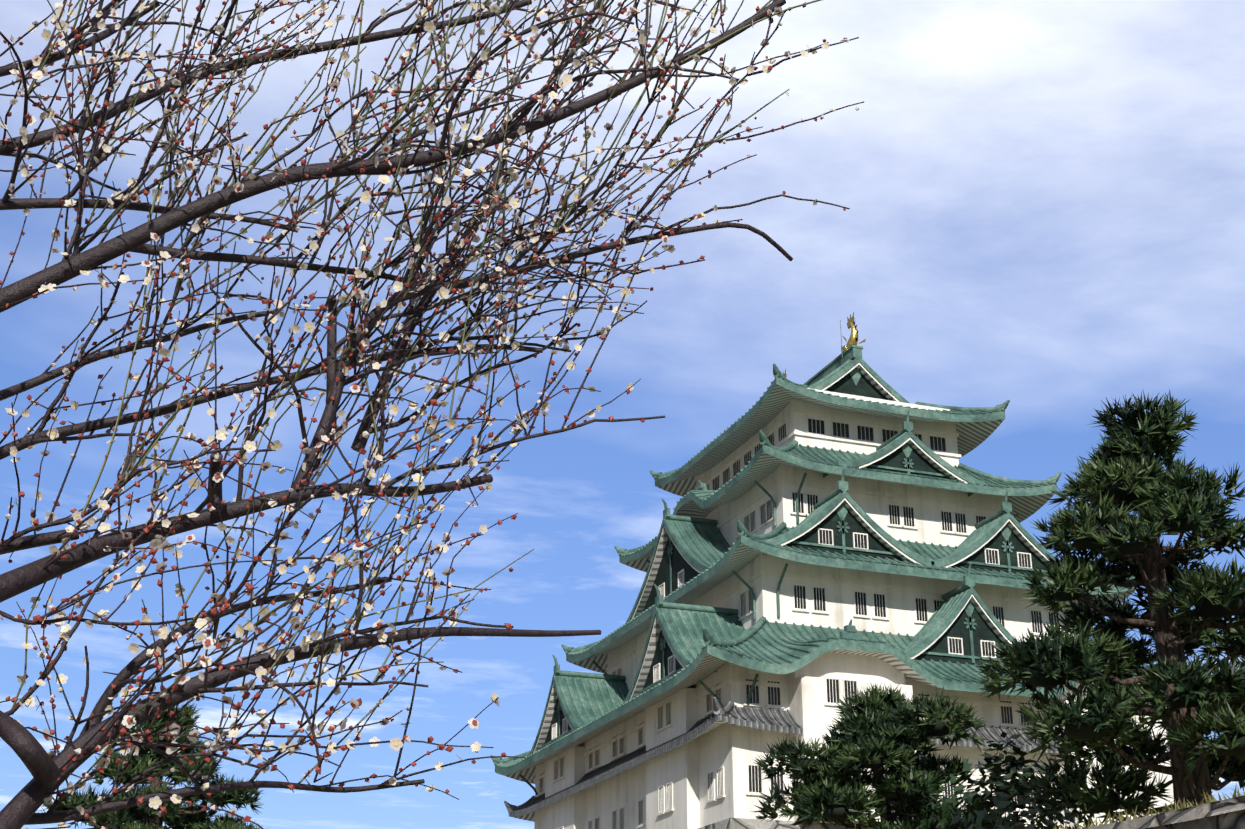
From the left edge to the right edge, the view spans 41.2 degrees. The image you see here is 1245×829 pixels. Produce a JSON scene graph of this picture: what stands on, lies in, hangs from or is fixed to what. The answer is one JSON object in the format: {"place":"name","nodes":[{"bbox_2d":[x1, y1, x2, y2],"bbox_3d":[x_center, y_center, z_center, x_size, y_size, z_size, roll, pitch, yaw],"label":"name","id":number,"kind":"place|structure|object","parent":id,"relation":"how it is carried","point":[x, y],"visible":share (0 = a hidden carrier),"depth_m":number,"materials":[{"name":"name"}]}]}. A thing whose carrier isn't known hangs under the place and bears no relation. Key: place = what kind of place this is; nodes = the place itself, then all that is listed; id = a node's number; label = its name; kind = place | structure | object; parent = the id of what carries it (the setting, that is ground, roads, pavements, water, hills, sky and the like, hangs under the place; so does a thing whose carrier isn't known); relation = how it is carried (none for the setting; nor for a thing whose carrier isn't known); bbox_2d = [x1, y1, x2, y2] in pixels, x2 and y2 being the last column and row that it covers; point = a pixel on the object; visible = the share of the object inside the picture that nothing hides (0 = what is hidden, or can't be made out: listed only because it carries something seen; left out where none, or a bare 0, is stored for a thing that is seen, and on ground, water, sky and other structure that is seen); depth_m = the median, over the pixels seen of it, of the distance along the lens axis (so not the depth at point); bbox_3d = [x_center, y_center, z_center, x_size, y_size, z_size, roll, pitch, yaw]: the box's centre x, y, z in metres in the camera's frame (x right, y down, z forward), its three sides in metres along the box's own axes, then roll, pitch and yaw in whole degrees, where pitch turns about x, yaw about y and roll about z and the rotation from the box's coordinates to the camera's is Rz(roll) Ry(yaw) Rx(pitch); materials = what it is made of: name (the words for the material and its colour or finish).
{"place":"outdoors","nodes":[
{"label":"outdoors","id":0,"kind":"place"},
{"bbox_2d":[0,0,1244,828],"label":"sky","id":1,"kind":"structure","parent":0,"point":[1045,199],"materials":[{"name":"blue"}]},
{"bbox_2d":[1053,782,1244,828],"bbox_3d":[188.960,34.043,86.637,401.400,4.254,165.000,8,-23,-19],"label":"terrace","id":2,"kind":"structure","parent":0,"point":[1226,813],"depth_m":15.20,"materials":[{"name":"stone"}]},
{"bbox_2d":[750,680,1026,828],"bbox_3d":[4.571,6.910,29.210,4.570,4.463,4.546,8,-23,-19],"label":"pine tree","id":3,"kind":"object","parent":2,"relation":"on","point":[890,734],"visible":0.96,"depth_m":28.64,"materials":[{"name":"green plant"}]},
{"bbox_2d":[920,746,1083,828],"bbox_3d":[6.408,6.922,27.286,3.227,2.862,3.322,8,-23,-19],"label":"shrub","id":4,"kind":"object","parent":2,"relation":"on","point":[989,804],"visible":0.27,"depth_m":27.29,"materials":[{"name":"green plant"}]},
{"bbox_2d":[942,732,1094,828],"bbox_3d":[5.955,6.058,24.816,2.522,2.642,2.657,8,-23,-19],"label":"shrub","id":5,"kind":"object","parent":2,"relation":"on","point":[1014,788],"visible":0.81,"depth_m":24.89,"materials":[{"name":"green plant"}]},
{"bbox_2d":[975,389,1244,825],"bbox_3d":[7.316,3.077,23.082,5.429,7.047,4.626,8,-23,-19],"label":"pine tree","id":6,"kind":"object","parent":2,"relation":"on","point":[1131,473],"visible":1,"depth_m":22.68,"materials":[{"name":"green plant"}]},
{"label":"ground","id":7,"kind":"structure","parent":0,"visible":0},
{"bbox_2d":[40,700,266,828],"bbox_3d":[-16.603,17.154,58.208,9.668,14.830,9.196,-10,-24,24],"label":"pine tree","id":8,"kind":"object","parent":7,"relation":"on","point":[175,816],"visible":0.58,"depth_m":58.92,"materials":[{"name":"green plant"}]},
{"bbox_2d":[0,0,863,828],"bbox_3d":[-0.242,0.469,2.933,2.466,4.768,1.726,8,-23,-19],"label":"plum tree","id":9,"kind":"object","parent":7,"relation":"on","point":[50,772],"visible":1,"depth_m":3.12,"materials":[{"name":"brown plant"}]},
{"bbox_2d":[698,818,872,828],"bbox_3d":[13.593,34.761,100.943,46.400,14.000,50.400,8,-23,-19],"label":"keep stone base","id":10,"kind":"object","parent":7,"relation":"on","point":[736,823],"visible":0.71,"depth_m":84.41,"materials":[{"name":"grey stone"}]},
{"bbox_2d":[490,312,1216,828],"bbox_3d":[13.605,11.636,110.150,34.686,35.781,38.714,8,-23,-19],"label":"japanese castle","id":11,"kind":"structure","parent":10,"relation":"on","point":[824,540],"depth_m":97.75,"materials":[{"name":"white paint"}]}
]}

